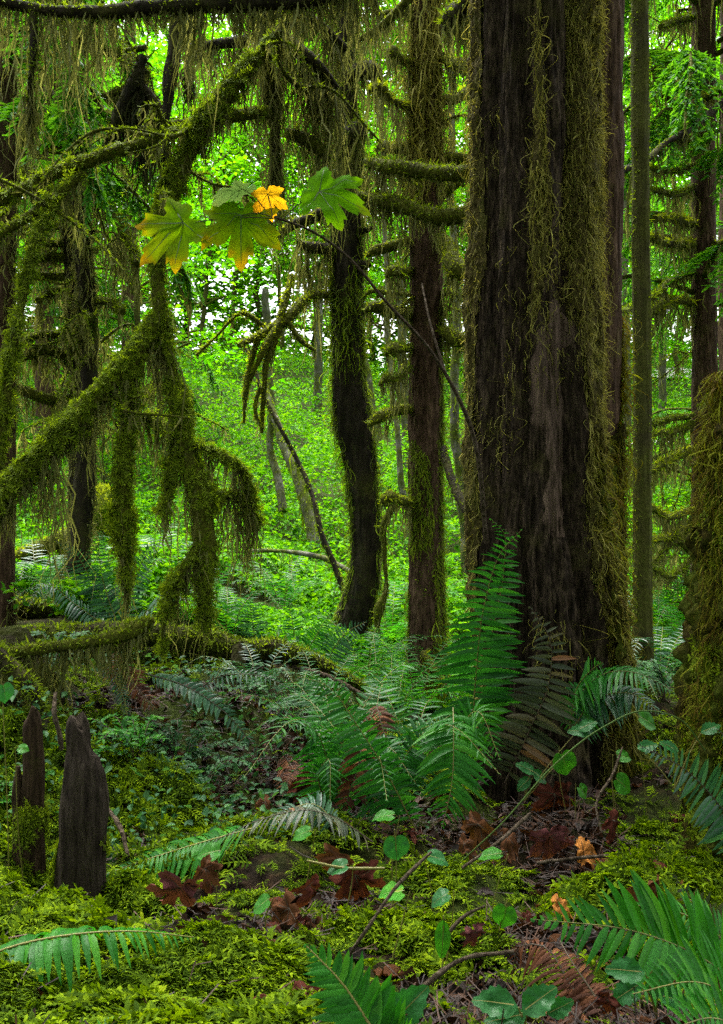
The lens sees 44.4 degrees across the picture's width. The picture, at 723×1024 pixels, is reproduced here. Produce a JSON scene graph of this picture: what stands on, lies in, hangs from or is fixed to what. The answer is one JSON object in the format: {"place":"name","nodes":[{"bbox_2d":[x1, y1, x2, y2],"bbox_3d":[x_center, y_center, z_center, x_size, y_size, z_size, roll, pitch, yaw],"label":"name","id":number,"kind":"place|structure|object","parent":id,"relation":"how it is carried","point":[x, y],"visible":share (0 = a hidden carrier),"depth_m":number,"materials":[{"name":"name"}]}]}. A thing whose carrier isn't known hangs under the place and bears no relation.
{"place":"outdoors","nodes":[
{"label":"outdoors","id":0,"kind":"place"},
{"bbox_2d":[0,358,721,1020],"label":"ground","id":1,"kind":"structure","parent":0,"point":[254,878],"depth_m":3.47,"materials":[{"name":"plant"}]},
{"bbox_2d":[9,705,53,893],"bbox_3d":[-0.941,0.871,2.499,0.156,0.649,0.149,0,0,0],"label":"stump","id":2,"kind":"object","parent":1,"relation":"on","point":[33,817],"visible":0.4,"depth_m":2.48,"materials":[{"name":"brown wood"}]},
{"bbox_2d":[0,625,65,750],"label":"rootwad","id":3,"kind":"object","parent":1,"relation":"on","point":[10,634],"visible":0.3,"depth_m":3.40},
{"bbox_2d":[15,527,66,562],"bbox_3d":[-2.396,0.307,6.737,0.518,0.464,0.227,0,0,-9],"label":"mossy log","id":4,"kind":"object","parent":1,"relation":"on","point":[21,555],"visible":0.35,"depth_m":6.67,"materials":[{"name":"green plant"}]},
{"bbox_2d":[15,536,108,598],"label":"fern","id":5,"kind":"object","parent":1,"relation":"on","point":[41,572],"visible":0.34,"depth_m":5.85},
{"bbox_2d":[15,592,123,618],"bbox_3d":[-1.869,0.702,5.550,1.186,0.426,0.278,0,0,-11],"label":"mossy log","id":6,"kind":"object","parent":1,"relation":"on","point":[36,609],"visible":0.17,"depth_m":5.47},
{"bbox_2d":[43,711,111,900],"bbox_3d":[-0.758,0.911,2.351,0.207,0.764,0.172,0,0,0],"label":"stump","id":7,"kind":"object","parent":1,"relation":"on","point":[82,846],"visible":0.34,"depth_m":2.32,"materials":[{"name":"brown wood"}]},
{"bbox_2d":[0,608,155,734],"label":"mossy branch","id":8,"kind":"object","parent":1,"relation":"on","point":[126,632],"visible":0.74,"depth_m":3.35,"materials":[{"name":"green plant"}]},
{"bbox_2d":[0,925,193,991],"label":"fern","id":9,"kind":"object","parent":1,"relation":"on","point":[39,950],"visible":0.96,"depth_m":1.44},
{"bbox_2d":[92,482,112,535],"bbox_3d":[-2.218,-0.008,7.600,0.438,0.530,0.401,0,0,37],"label":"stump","id":10,"kind":"object","parent":1,"relation":"on","point":[106,499],"visible":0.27,"depth_m":7.49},
{"bbox_2d":[29,525,185,623],"bbox_3d":[-1.262,0.373,4.637,0.852,0.626,0.379,0,0,7],"label":"fern","id":11,"kind":"object","parent":1,"relation":"on","point":[99,603],"visible":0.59,"depth_m":4.78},
{"bbox_2d":[16,0,201,576],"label":"mossy tree","id":12,"kind":"object","parent":1,"relation":"on","point":[58,400],"visible":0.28,"depth_m":5.54,"materials":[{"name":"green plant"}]},
{"bbox_2d":[16,0,201,438],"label":"hemlock tree","id":13,"kind":"object","parent":1,"relation":"on","point":[113,320],"visible":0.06,"depth_m":12.92,"materials":[{"name":"green plant"}]},
{"bbox_2d":[0,0,227,626],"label":"dark tree","id":14,"kind":"object","parent":1,"relation":"on","point":[9,90],"visible":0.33,"depth_m":4.97,"materials":[{"name":"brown plant"}]},
{"bbox_2d":[99,15,206,217],"bbox_3d":[-1.156,-2.191,4.894,0.600,1.224,0.222,0,0,0],"label":"dead branch","id":15,"kind":"object","parent":14,"relation":"attached to","point":[136,92],"visible":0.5,"depth_m":4.87,"materials":[{"name":"brown plant"}]},
{"bbox_2d":[16,0,230,618],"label":"mossy tree","id":16,"kind":"object","parent":1,"relation":"on","point":[86,331],"visible":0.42,"depth_m":5.44,"materials":[{"name":"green plant"}]},
{"bbox_2d":[23,0,226,417],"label":"hemlock tree","id":17,"kind":"object","parent":1,"relation":"on","point":[176,323],"visible":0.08,"depth_m":16.86,"materials":[{"name":"green plant"}]},
{"bbox_2d":[16,0,234,283],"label":"broadleaf tree","id":18,"kind":"object","parent":1,"relation":"on","point":[151,48],"visible":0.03,"depth_m":20.50,"materials":[{"name":"green plant"}]},
{"bbox_2d":[87,713,168,764],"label":"leafy plant","id":19,"kind":"object","parent":1,"relation":"on","point":[139,734],"visible":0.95,"depth_m":3.10,"materials":[{"name":"green plant"}]},
{"bbox_2d":[104,652,158,711],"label":"dead fern","id":20,"kind":"object","parent":1,"relation":"on","point":[142,687],"visible":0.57,"depth_m":3.65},
{"bbox_2d":[16,19,288,470],"bbox_3d":[-3.244,-3.468,13.066,4.678,6.473,4.480,0,0,26],"label":"broadleaf tree","id":21,"kind":"object","parent":1,"relation":"on","point":[198,339],"visible":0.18,"depth_m":12.98,"materials":[{"name":"green plant"}]},
{"bbox_2d":[106,825,251,882],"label":"fern","id":22,"kind":"object","parent":1,"relation":"on","point":[195,850],"visible":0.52,"depth_m":2.47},
{"bbox_2d":[0,10,381,702],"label":"vine maple","id":23,"kind":"object","parent":1,"relation":"on","point":[188,456],"visible":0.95,"depth_m":3.72,"materials":[{"name":"green plant"}]},
{"bbox_2d":[0,0,400,193],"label":"mossy limb","id":24,"kind":"object","parent":23,"relation":"attached to","point":[111,12],"visible":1,"depth_m":3.60,"materials":[{"name":"green plant"}]},
{"bbox_2d":[158,11,369,291],"bbox_3d":[-0.532,-1.836,4.181,1.137,1.728,0.571,0,0,12],"label":"mossy limb","id":25,"kind":"object","parent":23,"relation":"attached to","point":[325,113],"visible":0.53,"depth_m":4.08,"materials":[{"name":"green plant"}]},
{"bbox_2d":[140,717,248,767],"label":"leafy plant","id":26,"kind":"object","parent":1,"relation":"on","point":[202,751],"visible":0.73,"depth_m":3.46,"materials":[{"name":"green plant"}]},
{"bbox_2d":[5,614,390,707],"bbox_3d":[-0.958,0.840,4.361,2.211,0.686,0.379,0,0,-11],"label":"fallen log","id":27,"kind":"object","parent":1,"relation":"on","point":[264,648],"visible":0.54,"depth_m":4.42,"materials":[{"name":"plant"}]},
{"bbox_2d":[104,17,309,372],"bbox_3d":[-4.433,-8.903,27.105,6.156,10.372,5.522,0,0,35],"label":"broadleaf tree","id":28,"kind":"object","parent":1,"relation":"on","point":[203,320],"visible":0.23,"depth_m":26.95,"materials":[{"name":"green plant"}]},
{"bbox_2d":[161,755,252,792],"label":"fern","id":29,"kind":"object","parent":1,"relation":"on","point":[216,768],"visible":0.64,"depth_m":3.19,"materials":[{"name":"green plant"}]},
{"bbox_2d":[144,669,295,768],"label":"fern","id":30,"kind":"object","parent":1,"relation":"on","point":[193,695],"visible":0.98,"depth_m":3.39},
{"bbox_2d":[148,587,305,635],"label":"fern","id":31,"kind":"object","parent":1,"relation":"on","point":[224,623],"visible":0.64,"depth_m":4.95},
{"bbox_2d":[141,15,320,360],"bbox_3d":[-4.612,-12.024,34.135,7.671,13.921,8.200,0,0,26],"label":"broadleaf tree","id":32,"kind":"object","parent":1,"relation":"on","point":[236,274],"visible":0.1,"depth_m":34.06,"materials":[{"name":"green plant"}]},
{"bbox_2d":[184,662,302,694],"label":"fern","id":33,"kind":"object","parent":1,"relation":"on","point":[256,683],"visible":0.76,"depth_m":4.16,"materials":[{"name":"green plant"}]},
{"bbox_2d":[238,597,268,639],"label":"fern","id":34,"kind":"object","parent":1,"relation":"on","point":[247,631],"visible":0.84,"depth_m":4.93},
{"bbox_2d":[97,943,411,1023],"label":"fern","id":35,"kind":"object","parent":1,"relation":"on","point":[358,998],"visible":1,"depth_m":1.07,"materials":[{"name":"plant"}]},
{"bbox_2d":[175,640,337,698],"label":"fern","id":36,"kind":"object","parent":1,"relation":"on","point":[230,666],"visible":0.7,"depth_m":4.20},
{"bbox_2d":[175,16,374,360],"bbox_3d":[-3.026,-10.846,31.304,7.029,11.933,6.575,0,0,-1],"label":"broadleaf tree","id":37,"kind":"object","parent":1,"relation":"on","point":[277,266],"visible":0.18,"depth_m":30.86,"materials":[{"name":"green plant"}]},
{"bbox_2d":[264,415,289,519],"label":"alder","id":38,"kind":"object","parent":1,"relation":"on","point":[278,482],"visible":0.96,"depth_m":9.31,"materials":[{"name":"grey plant"}]},
{"bbox_2d":[157,6,400,341],"bbox_3d":[-4.772,-16.694,39.247,12.055,21.876,12.886,0,0,-36],"label":"broadleaf tree","id":39,"kind":"object","parent":1,"relation":"on","point":[258,302],"visible":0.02,"depth_m":39.53,"materials":[{"name":"green plant"}]},
{"bbox_2d":[224,557,341,609],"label":"fern","id":40,"kind":"object","parent":1,"relation":"on","point":[290,592],"visible":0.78,"depth_m":6.56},
{"bbox_2d":[228,678,348,715],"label":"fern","id":41,"kind":"object","parent":1,"relation":"on","point":[285,702],"visible":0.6,"depth_m":3.99,"materials":[{"name":"green plant"}]},
{"bbox_2d":[240,337,344,596],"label":"alder","id":42,"kind":"object","parent":1,"relation":"on","point":[337,572],"visible":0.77,"depth_m":7.12,"materials":[{"name":"brown plant"}]},
{"bbox_2d":[213,791,372,847],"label":"fern","id":43,"kind":"object","parent":1,"relation":"on","point":[312,810],"visible":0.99,"depth_m":2.42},
{"bbox_2d":[265,389,321,565],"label":"alder","id":44,"kind":"object","parent":1,"relation":"on","point":[307,515],"visible":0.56,"depth_m":8.95,"materials":[{"name":"grey plant"}]},
{"bbox_2d":[195,1,402,655],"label":"bent tree","id":45,"kind":"object","parent":1,"relation":"on","point":[340,293],"visible":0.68,"depth_m":5.90,"materials":[{"name":"brown plant"}]},
{"bbox_2d":[282,597,333,652],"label":"fern","id":46,"kind":"object","parent":1,"relation":"on","point":[307,639],"visible":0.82,"depth_m":4.90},
{"bbox_2d":[134,167,489,543],"bbox_3d":[0.017,-0.456,2.856,1.392,1.154,0.416,0,0,-33],"label":"maple sapling","id":47,"kind":"object","parent":1,"relation":"on","point":[178,228],"visible":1,"depth_m":2.60,"materials":[{"name":"green plant"}]},
{"bbox_2d":[193,663,437,769],"bbox_3d":[-0.178,0.852,3.599,0.621,0.416,1.043,0,0,29],"label":"fern","id":48,"kind":"object","parent":1,"relation":"on","point":[331,703],"visible":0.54,"depth_m":3.64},
{"bbox_2d":[313,301,322,417],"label":"alder","id":49,"kind":"object","parent":1,"relation":"on","point":[318,369],"visible":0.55,"depth_m":18.93,"materials":[{"name":"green plant"}]},
{"bbox_2d":[230,33,409,300],"bbox_3d":[-1.343,-12.093,36.325,8.200,13.921,7.671,0,0,-6],"label":"broadleaf tree","id":50,"kind":"object","parent":1,"relation":"on","point":[292,183],"visible":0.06,"depth_m":35.62,"materials":[{"name":"green plant"}]},
{"bbox_2d":[278,710,385,810],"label":"fern","id":51,"kind":"object","parent":1,"relation":"on","point":[327,773],"visible":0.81,"depth_m":2.95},
{"bbox_2d":[258,650,406,714],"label":"fern","id":52,"kind":"object","parent":1,"relation":"on","point":[309,675],"visible":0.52,"depth_m":4.26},
{"bbox_2d":[0,592,680,860],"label":"ground cover","id":53,"kind":"object","parent":1,"relation":"on","point":[206,810],"visible":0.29,"depth_m":3.08,"materials":[{"name":"green plant"}]},
{"bbox_2d":[314,621,366,666],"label":"fern","id":54,"kind":"object","parent":1,"relation":"on","point":[328,642],"visible":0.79,"depth_m":4.67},
{"bbox_2d":[0,318,717,711],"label":"undergrowth","id":55,"kind":"object","parent":1,"relation":"on","point":[310,608],"visible":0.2,"depth_m":9.04,"materials":[{"name":"green plant"}]},
{"bbox_2d":[231,547,348,575],"bbox_3d":[-0.579,0.416,7.230,1.087,0.262,0.119,0,0,22],"label":"fallen pole","id":56,"kind":"object","parent":55,"relation":"on","point":[324,558],"visible":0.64,"depth_m":7.18,"materials":[{"name":"brown wood"}]},
{"bbox_2d":[0,646,722,1023],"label":"moss","id":57,"kind":"object","parent":1,"relation":"on","point":[230,952],"visible":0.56,"depth_m":1.98,"materials":[{"name":"plant"}]},
{"bbox_2d":[435,915,450,967],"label":"broad leaf plant","id":58,"kind":"object","parent":57,"relation":"on","point":[442,937],"visible":0.89,"depth_m":1.75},
{"bbox_2d":[421,949,513,985],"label":"twig","id":59,"kind":"object","parent":57,"relation":"on","point":[435,976],"visible":0.67,"depth_m":1.55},
{"bbox_2d":[472,983,573,1023],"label":"bramble","id":60,"kind":"object","parent":57,"relation":"on","point":[493,1002],"visible":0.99,"depth_m":1.42,"materials":[{"name":"green plant"}]},
{"bbox_2d":[462,710,705,859],"bbox_3d":[0.617,0.741,2.432,0.718,0.366,0.045,0,0,-14],"label":"bramble cane","id":61,"kind":"object","parent":57,"relation":"on","point":[552,766],"visible":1,"depth_m":2.42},
{"bbox_2d":[637,722,720,788],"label":"bramble","id":62,"kind":"object","parent":57,"relation":"on","point":[709,728],"visible":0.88,"depth_m":2.50,"materials":[{"name":"green plant"}]},
{"bbox_2d":[0,621,722,1023],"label":"litter","id":63,"kind":"object","parent":1,"relation":"on","point":[456,995],"visible":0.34,"depth_m":2.47,"materials":[{"name":"brown plant"}]},
{"bbox_2d":[146,870,202,906],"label":"fallen leaf","id":64,"kind":"object","parent":63,"relation":"on","point":[173,889],"visible":1,"depth_m":2.01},
{"bbox_2d":[193,854,222,893],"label":"fallen leaf","id":65,"kind":"object","parent":63,"relation":"on","point":[206,873],"visible":1,"depth_m":2.11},
{"bbox_2d":[270,887,300,927],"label":"fallen leaf","id":66,"kind":"object","parent":63,"relation":"on","point":[284,909],"visible":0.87,"depth_m":1.96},
{"bbox_2d":[291,874,320,907],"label":"fallen leaf","id":67,"kind":"object","parent":63,"relation":"on","point":[309,888],"visible":0.97,"depth_m":1.99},
{"bbox_2d":[329,859,385,900],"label":"fallen leaf","id":68,"kind":"object","parent":63,"relation":"on","point":[361,879],"visible":0.88,"depth_m":2.16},
{"bbox_2d":[333,704,395,811],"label":"dead fern","id":69,"kind":"object","parent":63,"relation":"on","point":[346,785],"visible":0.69,"depth_m":2.87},
{"bbox_2d":[461,810,496,849],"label":"fallen leaf","id":70,"kind":"object","parent":63,"relation":"on","point":[475,825],"visible":0.94,"depth_m":2.60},
{"bbox_2d":[527,825,570,860],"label":"fallen leaf","id":71,"kind":"object","parent":63,"relation":"on","point":[551,843],"visible":0.98,"depth_m":2.60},
{"bbox_2d":[531,781,574,812],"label":"fallen leaf","id":72,"kind":"object","parent":63,"relation":"on","point":[547,794],"visible":0.92,"depth_m":2.90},
{"bbox_2d":[515,719,596,801],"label":"bramble","id":73,"kind":"object","parent":63,"relation":"on","point":[583,728],"visible":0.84,"depth_m":2.90,"materials":[{"name":"green plant"}]},
{"bbox_2d":[509,939,626,1023],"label":"dead fern","id":74,"kind":"object","parent":63,"relation":"on","point":[580,990],"visible":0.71,"depth_m":1.59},
{"bbox_2d":[16,0,720,375],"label":"distant woods","id":75,"kind":"object","parent":1,"relation":"on","point":[216,306],"visible":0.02,"depth_m":41.82,"materials":[{"name":"plant"}]},
{"bbox_2d":[237,682,500,801],"bbox_3d":[-0.051,0.843,3.154,0.781,0.372,1.048,0,0,-11],"label":"fern","id":76,"kind":"object","parent":1,"relation":"on","point":[390,711],"visible":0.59,"depth_m":3.14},
{"bbox_2d":[286,615,454,682],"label":"fern","id":77,"kind":"object","parent":1,"relation":"on","point":[374,657],"visible":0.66,"depth_m":5.14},
{"bbox_2d":[295,675,452,829],"bbox_3d":[0.054,0.789,2.852,0.518,0.565,0.311,0,0,0],"label":"fern","id":78,"kind":"object","parent":1,"relation":"on","point":[407,774],"visible":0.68,"depth_m":2.81,"materials":[{"name":"plant"}]},
{"bbox_2d":[292,82,461,389],"bbox_3d":[0.571,-7.235,24.365,5.097,9.574,5.683,0,0,4],"label":"broadleaf tree","id":79,"kind":"object","parent":1,"relation":"on","point":[379,239],"visible":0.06,"depth_m":23.83,"materials":[{"name":"green plant"}]},
{"bbox_2d":[306,655,457,721],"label":"fern","id":80,"kind":"object","parent":1,"relation":"on","point":[405,699],"visible":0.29,"depth_m":4.67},
{"bbox_2d":[273,678,493,769],"bbox_3d":[0.131,0.943,3.791,1.073,0.377,0.886,0,0,0],"label":"fern","id":81,"kind":"object","parent":1,"relation":"on","point":[426,754],"visible":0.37,"depth_m":3.87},
{"bbox_2d":[309,581,463,644],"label":"fern","id":82,"kind":"object","parent":1,"relation":"on","point":[398,626],"visible":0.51,"depth_m":6.60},
{"bbox_2d":[342,851,431,962],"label":"twig","id":83,"kind":"object","parent":1,"relation":"on","point":[390,894],"visible":0.83,"depth_m":1.78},
{"bbox_2d":[378,100,406,523],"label":"alder","id":84,"kind":"object","parent":1,"relation":"on","point":[400,474],"visible":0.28,"depth_m":10.03,"materials":[{"name":"brown plant"}]},
{"bbox_2d":[383,829,409,907],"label":"heart leaf plant","id":85,"kind":"object","parent":1,"relation":"on","point":[396,848],"visible":0.88,"depth_m":2.20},
{"bbox_2d":[339,633,470,716],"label":"fern","id":86,"kind":"object","parent":1,"relation":"on","point":[433,694],"visible":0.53,"depth_m":4.96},
{"bbox_2d":[354,0,469,708],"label":"conifer","id":87,"kind":"object","parent":1,"relation":"on","point":[423,167],"visible":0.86,"depth_m":5.49,"materials":[{"name":"brown plant"}]},
{"bbox_2d":[354,0,434,149],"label":"bare limb","id":88,"kind":"object","parent":87,"relation":"attached to","point":[402,5],"visible":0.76,"depth_m":4.79,"materials":[{"name":"green plant"}]},
{"bbox_2d":[395,984,429,1023],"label":"bramble","id":89,"kind":"object","parent":1,"relation":"on","point":[416,998],"visible":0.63,"depth_m":1.40,"materials":[{"name":"green plant"}]},
{"bbox_2d":[444,2,467,596],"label":"alder","id":90,"kind":"object","parent":1,"relation":"on","point":[454,418],"visible":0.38,"depth_m":8.01,"materials":[{"name":"brown plant"}]},
{"bbox_2d":[411,697,502,828],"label":"fern","id":91,"kind":"object","parent":1,"relation":"on","point":[442,757],"visible":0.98,"depth_m":2.81,"materials":[{"name":"plant"}]},
{"bbox_2d":[425,519,526,750],"bbox_3d":[0.435,0.457,3.126,0.344,0.869,0.276,0,0,28],"label":"fern","id":92,"kind":"object","parent":1,"relation":"on","point":[490,679],"visible":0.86,"depth_m":3.13,"materials":[{"name":"plant"}]},
{"bbox_2d":[492,899,516,936],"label":"heart leaf plant","id":93,"kind":"object","parent":1,"relation":"on","point":[503,916],"visible":0.91,"depth_m":1.85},
{"bbox_2d":[485,606,578,788],"bbox_3d":[0.579,0.647,3.040,0.328,0.657,0.087,0,0,13],"label":"fern","id":94,"kind":"object","parent":1,"relation":"on","point":[535,757],"visible":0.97,"depth_m":3.03,"materials":[{"name":"plant"}]},
{"bbox_2d":[457,0,656,806],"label":"old tree","id":95,"kind":"object","parent":1,"relation":"on","point":[532,314],"visible":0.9,"depth_m":3.47,"materials":[{"name":"brown plant"}]},
{"bbox_2d":[433,0,470,92],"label":"mossy limb","id":96,"kind":"object","parent":95,"relation":"attached to","point":[454,21],"visible":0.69,"depth_m":4.12,"materials":[{"name":"green plant"}]},
{"bbox_2d":[599,0,648,708],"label":"red barked tree","id":97,"kind":"object","parent":1,"relation":"on","point":[614,172],"visible":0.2,"depth_m":4.08,"materials":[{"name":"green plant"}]},
{"bbox_2d":[530,869,722,1023],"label":"fern","id":98,"kind":"object","parent":1,"relation":"on","point":[662,919],"visible":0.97,"depth_m":1.64,"materials":[{"name":"plant"}]},
{"bbox_2d":[627,0,657,694],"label":"slender tree","id":99,"kind":"object","parent":1,"relation":"on","point":[641,302],"visible":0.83,"depth_m":4.56,"materials":[{"name":"brown plant"}]},
{"bbox_2d":[605,956,687,1018],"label":"bramble","id":100,"kind":"object","parent":1,"relation":"on","point":[626,971],"visible":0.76,"depth_m":1.50,"materials":[{"name":"green plant"}]},
{"bbox_2d":[636,659,675,701],"bbox_3d":[1.400,0.804,4.274,0.439,0.230,0.310,0,0,0],"label":"huckleberry","id":101,"kind":"object","parent":1,"relation":"on","point":[659,671],"visible":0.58,"depth_m":4.21,"materials":[{"name":"green plant"}]},
{"bbox_2d":[630,626,684,684],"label":"fern","id":102,"kind":"object","parent":1,"relation":"on","point":[661,653],"visible":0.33,"depth_m":4.72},
{"bbox_2d":[627,566,691,624],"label":"fern","id":103,"kind":"object","parent":1,"relation":"on","point":[667,594],"visible":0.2,"depth_m":6.08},
{"bbox_2d":[657,255,667,455],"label":"alder","id":104,"kind":"object","parent":1,"relation":"on","point":[662,366],"visible":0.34,"depth_m":14.95,"materials":[{"name":"green plant"}]},
{"bbox_2d":[623,0,720,370],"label":"hemlock tree","id":105,"kind":"object","parent":1,"relation":"on","point":[662,260],"visible":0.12,"depth_m":13.44,"materials":[{"name":"green plant"}]},
{"bbox_2d":[623,1,720,377],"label":"broadleaf tree","id":106,"kind":"object","parent":1,"relation":"on","point":[675,358],"visible":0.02,"depth_m":27.16,"materials":[{"name":"green plant"}]},
{"bbox_2d":[622,0,722,613],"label":"conifer","id":107,"kind":"object","parent":1,"relation":"on","point":[696,104],"visible":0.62,"depth_m":6.22,"materials":[{"name":"green plant"}]},
{"bbox_2d":[622,0,722,454],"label":"hemlock tree","id":108,"kind":"object","parent":1,"relation":"on","point":[655,344],"visible":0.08,"depth_m":10.00,"materials":[{"name":"green plant"}]},
{"bbox_2d":[638,728,722,854],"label":"fern","id":109,"kind":"object","parent":1,"relation":"on","point":[707,809],"visible":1,"depth_m":2.22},
{"bbox_2d":[664,370,722,867],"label":"mossy tree","id":110,"kind":"object","parent":1,"relation":"on","point":[697,678],"visible":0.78,"depth_m":2.64,"materials":[{"name":"green plant"}]},
{"bbox_2d":[16,0,719,373],"label":"sky","id":111,"kind":"structure","parent":0,"point":[209,315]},
{"bbox_2d":[560,656,674,743],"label":"fern","id":112,"kind":"object","parent":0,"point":[587,707],"visible":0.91,"depth_m":3.08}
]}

